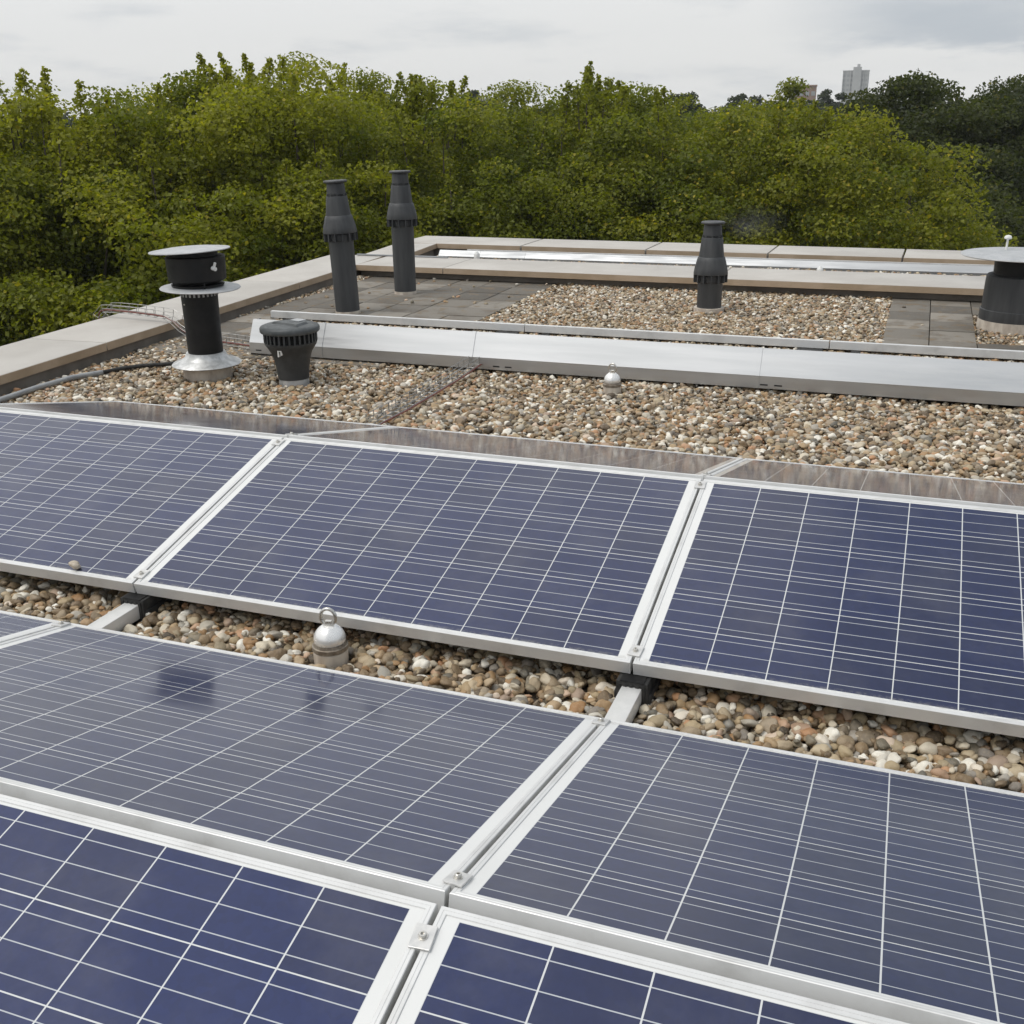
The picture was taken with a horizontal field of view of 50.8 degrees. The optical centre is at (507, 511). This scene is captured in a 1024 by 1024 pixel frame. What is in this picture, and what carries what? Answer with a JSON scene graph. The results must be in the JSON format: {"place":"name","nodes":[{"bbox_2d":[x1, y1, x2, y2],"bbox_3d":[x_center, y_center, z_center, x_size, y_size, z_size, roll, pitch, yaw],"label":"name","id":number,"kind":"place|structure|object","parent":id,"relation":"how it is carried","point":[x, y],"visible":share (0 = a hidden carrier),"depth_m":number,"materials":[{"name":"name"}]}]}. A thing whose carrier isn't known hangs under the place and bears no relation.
{"place":"outdoors","nodes":[
{"label":"outdoors","id":0,"kind":"place"},
{"bbox_2d":[323,179,360,314],"bbox_3d":[-1.330,-2.090,8.635,0.272,1.093,0.272,-3,20,-1],"label":"flue pipe","id":1,"kind":"object","parent":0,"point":[340,234],"visible":0.99,"depth_m":8.54,"materials":[{"name":"grey plastic"}]},
{"bbox_2d":[134,276,556,370],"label":"paving","id":2,"kind":"structure","parent":0,"point":[381,299],"depth_m":9.20,"materials":[{"name":"concrete"}]},
{"bbox_2d":[387,170,417,294],"bbox_3d":[-0.933,-2.448,9.561,0.272,1.110,0.272,7,22,19],"label":"flue pipe","id":3,"kind":"object","parent":2,"relation":"on","point":[402,220],"visible":1,"depth_m":9.47,"materials":[{"name":"grey plastic"}]},
{"bbox_2d":[0,95,976,209],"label":"wood","id":4,"kind":"object","parent":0,"point":[692,110],"visible":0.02,"depth_m":144.00,"materials":[{"name":"green plant"}]},
{"bbox_2d":[0,0,1023,118],"label":"sky","id":5,"kind":"structure","parent":0,"point":[716,50],"materials":[{"name":"grey"}]},
{"bbox_2d":[0,255,1023,792],"bbox_3d":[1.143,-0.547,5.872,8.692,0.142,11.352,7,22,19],"label":"gravel","id":6,"kind":"structure","parent":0,"point":[936,439],"depth_m":5.44,"materials":[{"name":"beige gravel"}]},
{"bbox_2d":[0,361,174,402],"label":"conduit","id":7,"kind":"object","parent":6,"relation":"on","point":[16,394],"visible":0.89,"depth_m":6.68,"materials":[{"name":"grey plastic"}]},
{"bbox_2d":[88,603,139,631],"bbox_3d":[-1.267,0.358,3.411,0.066,0.062,4.221,7,22,19],"label":"mounting rail","id":8,"kind":"object","parent":6,"relation":"on","point":[120,617],"visible":0.05,"depth_m":3.44,"materials":[{"name":"metal"}]},
{"bbox_2d":[0,610,58,642],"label":"solar panel","id":9,"kind":"object","parent":8,"relation":"on","point":[14,625],"visible":0.5,"depth_m":3.20,"materials":[{"name":"glass"}]},
{"bbox_2d":[0,401,395,438],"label":"wind deflector","id":10,"kind":"object","parent":8,"relation":"on","point":[219,420],"visible":0.66,"depth_m":4.96,"materials":[{"name":"metal"}]},
{"bbox_2d":[0,794,438,1023],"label":"solar panel","id":11,"kind":"object","parent":8,"relation":"on","point":[104,922],"visible":0.93,"depth_m":1.74,"materials":[{"name":"glass"}]},
{"bbox_2d":[408,923,437,956],"bbox_3d":[-0.133,0.677,1.699,0.036,0.042,0.044,5,34,15],"label":"panel clamp","id":12,"kind":"object","parent":11,"relation":"attached to","point":[422,937],"visible":1,"depth_m":1.69,"materials":[{"name":"metal"}]},
{"bbox_2d":[0,623,596,910],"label":"solar panel","id":13,"kind":"object","parent":8,"relation":"on","point":[420,792],"visible":0.92,"depth_m":2.33,"materials":[{"name":"glass"}]},
{"bbox_2d":[51,621,70,626],"bbox_3d":[-1.335,0.346,3.220,0.036,0.042,0.044,5,8,16],"label":"panel clamp","id":14,"kind":"object","parent":13,"relation":"attached to","point":[60,624],"visible":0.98,"depth_m":3.21,"materials":[{"name":"silver metal"}]},
{"bbox_2d":[289,426,742,480],"bbox_3d":[0.072,-0.252,4.498,1.662,0.041,0.990,7,8,19],"label":"wind deflector","id":15,"kind":"object","parent":8,"relation":"on","point":[671,463],"visible":0.73,"depth_m":4.37,"materials":[{"name":"metal"}]},
{"bbox_2d":[120,592,182,623],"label":"support block","id":16,"kind":"structure","parent":6,"relation":"on","point":[147,603],"depth_m":3.52,"materials":[{"name":"black rubber"}]},
{"bbox_2d":[0,409,282,592],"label":"solar panel","id":17,"kind":"object","parent":16,"relation":"on","point":[114,505],"visible":0.94,"depth_m":4.07,"materials":[{"name":"glass"}]},
{"bbox_2d":[68,560,80,568],"bbox_3d":[-1.455,0.178,3.620,0.040,0.028,0.032,7,22,19],"label":"pebble","id":18,"kind":"object","parent":17,"relation":"on","point":[73,564],"visible":1,"depth_m":3.61,"materials":[{"name":"beige stone"}]},
{"bbox_2d":[271,439,284,446],"bbox_3d":[-0.905,-0.265,4.255,0.036,0.042,0.044,8,35,23],"label":"panel clamp","id":19,"kind":"object","parent":17,"relation":"attached to","point":[277,442],"visible":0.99,"depth_m":4.24,"materials":[{"name":"silver metal"}]},
{"bbox_2d":[93,303,249,348],"bbox_3d":[-2.427,-1.261,7.896,1.646,0.446,0.160,11,23,29],"label":"cable tray","id":20,"kind":"object","parent":6,"relation":"on","point":[145,312],"visible":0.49,"depth_m":7.94,"materials":[{"name":"metal"}]},
{"bbox_2d":[98,309,249,346],"bbox_3d":[-2.423,-1.216,7.875,1.585,0.438,0.063,11,23,29],"label":"red cable","id":21,"kind":"object","parent":20,"relation":"in","point":[174,322],"visible":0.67,"depth_m":7.91,"materials":[{"name":"rubber"}]},
{"bbox_2d":[148,245,241,383],"bbox_3d":[-1.891,-1.205,6.625,0.530,0.833,0.482,7,22,19],"label":"roof vent","id":22,"kind":"object","parent":6,"relation":"on","point":[196,275],"visible":0.98,"depth_m":6.52,"materials":[{"name":"metal"}]},
{"bbox_2d":[259,318,319,386],"bbox_3d":[-1.306,-0.950,6.519,0.356,0.410,0.356,14,25,34],"label":"roof vent","id":23,"kind":"object","parent":6,"relation":"on","point":[290,344],"visible":0.98,"depth_m":6.41,"materials":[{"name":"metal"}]},
{"bbox_2d":[312,607,348,668],"bbox_3d":[-0.529,0.378,3.198,0.107,0.210,0.107,2,21,8],"label":"safety anchor","id":24,"kind":"object","parent":6,"relation":"on","point":[330,645],"visible":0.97,"depth_m":3.17,"materials":[{"name":"silver metal"}]},
{"bbox_2d":[365,356,479,424],"bbox_3d":[-0.455,-0.711,6.141,0.075,0.077,1.365,7,22,20],"label":"cable tray","id":25,"kind":"object","parent":6,"relation":"on","point":[420,396],"visible":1,"depth_m":6.07,"materials":[{"name":"metal"}]},
{"bbox_2d":[379,364,481,424],"bbox_3d":[-0.425,-0.675,6.120,0.020,0.035,1.421,7,22,20],"label":"red cable","id":26,"kind":"object","parent":25,"relation":"in","point":[430,396],"visible":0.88,"depth_m":6.07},
{"bbox_2d":[474,251,479,258],"bbox_3d":[-0.328,-2.694,11.360,0.060,0.100,0.060,7,22,19],"label":"roof anchor","id":27,"kind":"object","parent":6,"relation":"on","point":[476,255],"visible":0.85,"depth_m":11.34,"materials":[{"name":"white plastic"}]},
{"bbox_2d":[603,363,621,394],"bbox_3d":[0.599,-0.753,6.195,0.107,0.210,0.107,10,23,27],"label":"safety anchor","id":28,"kind":"object","parent":6,"relation":"on","point":[612,383],"visible":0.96,"depth_m":6.16,"materials":[{"name":"silver metal"}]},
{"bbox_2d":[605,686,641,722],"bbox_3d":[0.296,0.540,2.854,0.066,0.062,4.221,7,22,19],"label":"mounting rail","id":29,"kind":"object","parent":6,"relation":"on","point":[625,705],"visible":0.05,"depth_m":2.87,"materials":[{"name":"silver metal"}]},
{"bbox_2d":[386,906,909,1023],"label":"solar panel","id":30,"kind":"object","parent":29,"relation":"on","point":[470,968],"visible":1,"depth_m":1.60,"materials":[{"name":"glass"}]},
{"bbox_2d":[448,719,1023,1023],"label":"solar panel","id":31,"kind":"object","parent":29,"relation":"on","point":[891,894],"visible":0.98,"depth_m":1.92,"materials":[{"name":"glass"}]},
{"bbox_2d":[442,870,472,891],"bbox_3d":[-0.085,0.628,1.815,0.036,0.042,0.044,8,9,23],"label":"panel clamp","id":32,"kind":"object","parent":31,"relation":"attached to","point":[453,879],"visible":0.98,"depth_m":1.81,"materials":[{"name":"silver metal"}]},
{"bbox_2d":[591,717,609,727],"bbox_3d":[0.229,0.528,2.663,0.036,0.042,0.044,8,9,22],"label":"panel clamp","id":33,"kind":"object","parent":31,"relation":"attached to","point":[598,721],"visible":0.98,"depth_m":2.65,"materials":[{"name":"silver metal"}]},
{"bbox_2d":[705,458,1023,510],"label":"wind deflector","id":34,"kind":"object","parent":29,"relation":"on","point":[967,491],"visible":0.69,"depth_m":3.92,"materials":[{"name":"metal"}]},
{"bbox_2d":[700,472,711,479],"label":"panel clamp","id":35,"kind":"object","parent":34,"relation":"attached to","point":[704,474],"visible":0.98,"depth_m":3.76,"materials":[{"name":"silver metal"}]},
{"bbox_2d":[249,310,1023,406],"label":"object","id":36,"kind":"object","parent":6,"relation":"on","point":[808,367],"visible":0.97,"depth_m":6.33,"materials":[{"name":"metal"}]},
{"bbox_2d":[614,668,660,704],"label":"support block","id":37,"kind":"structure","parent":6,"relation":"on","point":[648,686],"depth_m":2.96,"materials":[{"name":"black rubber"}]},
{"bbox_2d":[134,438,701,673],"bbox_3d":[-0.274,0.075,3.634,1.662,0.040,0.990,7,35,19],"label":"solar panel","id":38,"kind":"object","parent":37,"relation":"on","point":[560,563],"visible":0.99,"depth_m":3.53,"materials":[{"name":"glass"}]},
{"bbox_2d":[133,569,149,579],"bbox_3d":[-1.207,0.214,3.562,0.036,0.042,0.044,8,35,22],"label":"panel clamp","id":39,"kind":"object","parent":38,"relation":"attached to","point":[141,573],"visible":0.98,"depth_m":3.55,"materials":[{"name":"silver metal"}]},
{"bbox_2d":[627,644,643,661],"bbox_3d":[0.357,0.396,3.005,0.036,0.042,0.044,9,35,24],"label":"panel clamp","id":40,"kind":"object","parent":38,"relation":"attached to","point":[634,651],"visible":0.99,"depth_m":2.99,"materials":[{"name":"silver metal"}]},
{"bbox_2d":[633,479,1023,737],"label":"solar panel","id":41,"kind":"object","parent":37,"relation":"on","point":[903,608],"visible":0.98,"depth_m":3.09,"materials":[{"name":"glass"}]},
{"bbox_2d":[694,481,705,492],"bbox_3d":[0.659,-0.083,3.698,0.036,0.042,0.044,5,34,17],"label":"panel clamp","id":42,"kind":"object","parent":41,"relation":"attached to","point":[698,485],"visible":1,"depth_m":3.68,"materials":[{"name":"silver metal"}]},
{"bbox_2d":[277,318,1023,362],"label":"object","id":43,"kind":"object","parent":6,"relation":"on","point":[731,344],"visible":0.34,"depth_m":6.45,"materials":[{"name":"grey metal"}]},
{"bbox_2d":[693,220,727,314],"bbox_3d":[1.616,-1.932,8.586,0.272,0.745,0.272,7,22,19],"label":"flue pipe","id":44,"kind":"object","parent":6,"relation":"on","point":[710,276],"visible":0.98,"depth_m":8.50,"materials":[{"name":"grey plastic"}]},
{"bbox_2d":[438,249,993,275],"bbox_3d":[3.649,-2.366,10.474,9.419,0.122,0.085,7,22,19],"label":"metal edging","id":45,"kind":"object","parent":6,"relation":"on","point":[895,267],"visible":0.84,"depth_m":10.89,"materials":[{"name":"metal"}]},
{"bbox_2d":[960,235,1023,335],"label":"roof vent","id":46,"kind":"object","parent":6,"relation":"on","point":[1001,309],"visible":0.98,"depth_m":7.67,"materials":[{"name":"grey plastic"}]},
{"bbox_2d":[793,85,816,103],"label":"brick block","id":47,"kind":"structure","parent":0,"point":[811,93],"depth_m":378.82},
{"bbox_2d":[841,64,869,103],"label":"tower block","id":48,"kind":"structure","parent":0,"point":[856,78],"depth_m":711.16,"materials":[{"name":"concrete"}]},
{"bbox_2d":[882,297,1023,350],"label":"paving","id":49,"kind":"structure","parent":0,"point":[951,323],"depth_m":7.97,"materials":[{"name":"concrete"}]},
{"label":"ground","id":50,"kind":"structure","parent":0,"visible":0},
{"bbox_2d":[0,105,158,344],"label":"street tree","id":51,"kind":"object","parent":50,"relation":"on","point":[45,187],"visible":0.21,"depth_m":23.45,"materials":[{"name":"green plant"}]},
{"bbox_2d":[1,82,233,328],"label":"street tree","id":52,"kind":"object","parent":50,"relation":"on","point":[147,93],"depth_m":34.76,"materials":[{"name":"green plant"}]},
{"bbox_2d":[0,66,303,345],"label":"street tree","id":53,"kind":"object","parent":50,"relation":"on","point":[41,114],"visible":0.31,"depth_m":23.38,"materials":[{"name":"green plant"}]},
{"bbox_2d":[20,51,449,333],"bbox_3d":[-6.568,-3.899,29.746,13.978,16.279,13.095,7,22,19],"label":"street tree","id":54,"kind":"object","parent":50,"relation":"on","point":[254,120],"visible":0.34,"depth_m":25.78,"materials":[{"name":"green plant"}]},
{"bbox_2d":[216,51,467,260],"bbox_3d":[-5.181,-6.846,37.093,10.908,16.647,11.398,7,22,19],"label":"street tree","id":55,"kind":"object","parent":50,"relation":"on","point":[363,85],"depth_m":34.94,"materials":[{"name":"green plant"}]},
{"bbox_2d":[249,71,609,267],"bbox_3d":[-2.789,-5.038,33.257,12.854,15.857,13.158,-11,23,-26],"label":"street tree","id":56,"kind":"object","parent":50,"relation":"on","point":[413,120],"visible":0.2,"depth_m":28.95,"materials":[{"name":"green plant"}]},
{"bbox_2d":[465,90,482,112],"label":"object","id":57,"kind":"object","parent":50,"relation":"on","point":[474,92],"visible":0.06,"depth_m":139.24,"materials":[{"name":"green plant"}]},
{"bbox_2d":[480,100,501,115],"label":"tree","id":58,"kind":"object","parent":50,"relation":"on","point":[491,105],"visible":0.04,"depth_m":139.57,"materials":[{"name":"green plant"}]},
{"bbox_2d":[433,79,585,221],"bbox_3d":[-0.815,-7.719,40.431,13.280,15.831,12.997,7,22,19],"label":"street tree","id":59,"kind":"object","parent":50,"relation":"on","point":[511,92],"visible":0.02,"depth_m":37.78,"materials":[{"name":"green plant"}]},
{"bbox_2d":[507,101,542,131],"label":"dark tree","id":60,"kind":"object","parent":50,"relation":"on","point":[522,108],"depth_m":55.72,"materials":[{"name":"green plant"}]},
{"bbox_2d":[413,61,779,243],"bbox_3d":[2.385,-5.359,33.580,14.219,16.079,14.040,7,22,19],"label":"street tree","id":61,"kind":"object","parent":50,"relation":"on","point":[589,155],"visible":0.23,"depth_m":29.80,"materials":[{"name":"green plant"}]},
{"bbox_2d":[668,91,705,128],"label":"tree","id":62,"kind":"object","parent":50,"relation":"on","point":[692,93],"visible":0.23,"depth_m":119.12,"materials":[{"name":"green plant"}]},
{"bbox_2d":[585,93,870,246],"bbox_3d":[7.185,-7.744,40.893,13.322,15.316,13.580,7,22,19],"label":"street tree","id":63,"kind":"object","parent":50,"relation":"on","point":[706,115],"depth_m":38.28,"materials":[{"name":"green plant"}]},
{"bbox_2d":[724,93,763,111],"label":"tree","id":64,"kind":"object","parent":50,"relation":"on","point":[739,97],"visible":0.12,"depth_m":154.86,"materials":[{"name":"green plant"}]},
{"bbox_2d":[762,76,812,145],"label":"dark tree","id":65,"kind":"object","parent":50,"relation":"on","point":[792,88],"visible":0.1,"depth_m":67.56,"materials":[{"name":"green plant"}]},
{"bbox_2d":[590,97,1018,254],"bbox_3d":[7.890,-4.592,32.790,13.406,15.027,13.407,-7,21,-15],"label":"street tree","id":66,"kind":"object","parent":50,"relation":"on","point":[798,150],"visible":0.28,"depth_m":28.67,"materials":[{"name":"green plant"}]},
{"bbox_2d":[817,89,848,112],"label":"tree","id":67,"kind":"object","parent":50,"relation":"on","point":[825,95],"visible":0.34,"depth_m":169.43,"materials":[{"name":"green plant"}]},
{"bbox_2d":[760,68,1023,246],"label":"dark tree","id":68,"kind":"object","parent":50,"relation":"on","point":[937,120],"visible":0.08,"depth_m":46.59,"materials":[{"name":"green plant"}]},
{"bbox_2d":[855,74,1023,246],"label":"dark tree","id":69,"kind":"object","parent":50,"relation":"on","point":[1014,85],"visible":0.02,"depth_m":49.97,"materials":[{"name":"green plant"}]},
{"bbox_2d":[896,171,1023,248],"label":"dark tree","id":70,"kind":"object","parent":50,"relation":"on","point":[993,193],"visible":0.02,"depth_m":39.83,"materials":[{"name":"green plant"}]},
{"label":"roof","id":71,"kind":"structure","parent":0,"visible":0},
{"bbox_2d":[0,255,384,396],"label":"roof parapet","id":72,"kind":"structure","parent":71,"relation":"on","point":[32,361],"depth_m":7.71,"materials":[{"name":"concrete"}]},
{"bbox_2d":[357,254,447,257],"bbox_3d":[-1.112,-2.683,11.292,1.050,0.014,0.030,7,22,19],"label":"metal strip","id":73,"kind":"object","parent":72,"relation":"on","point":[392,255],"visible":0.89,"depth_m":11.31,"materials":[{"name":"metal"}]},
{"bbox_2d":[366,243,436,256],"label":"roof parapet","id":74,"kind":"structure","parent":71,"relation":"on","point":[424,249],"depth_m":12.05,"materials":[{"name":"concrete"}]},
{"bbox_2d":[356,256,985,302],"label":"roof parapet","id":75,"kind":"structure","parent":71,"relation":"on","point":[920,286],"depth_m":9.78,"materials":[{"name":"concrete"}]},
{"bbox_2d":[414,236,993,264],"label":"roof parapet","id":76,"kind":"structure","parent":71,"relation":"on","point":[732,250],"depth_m":11.55,"materials":[{"name":"concrete"}]}
]}

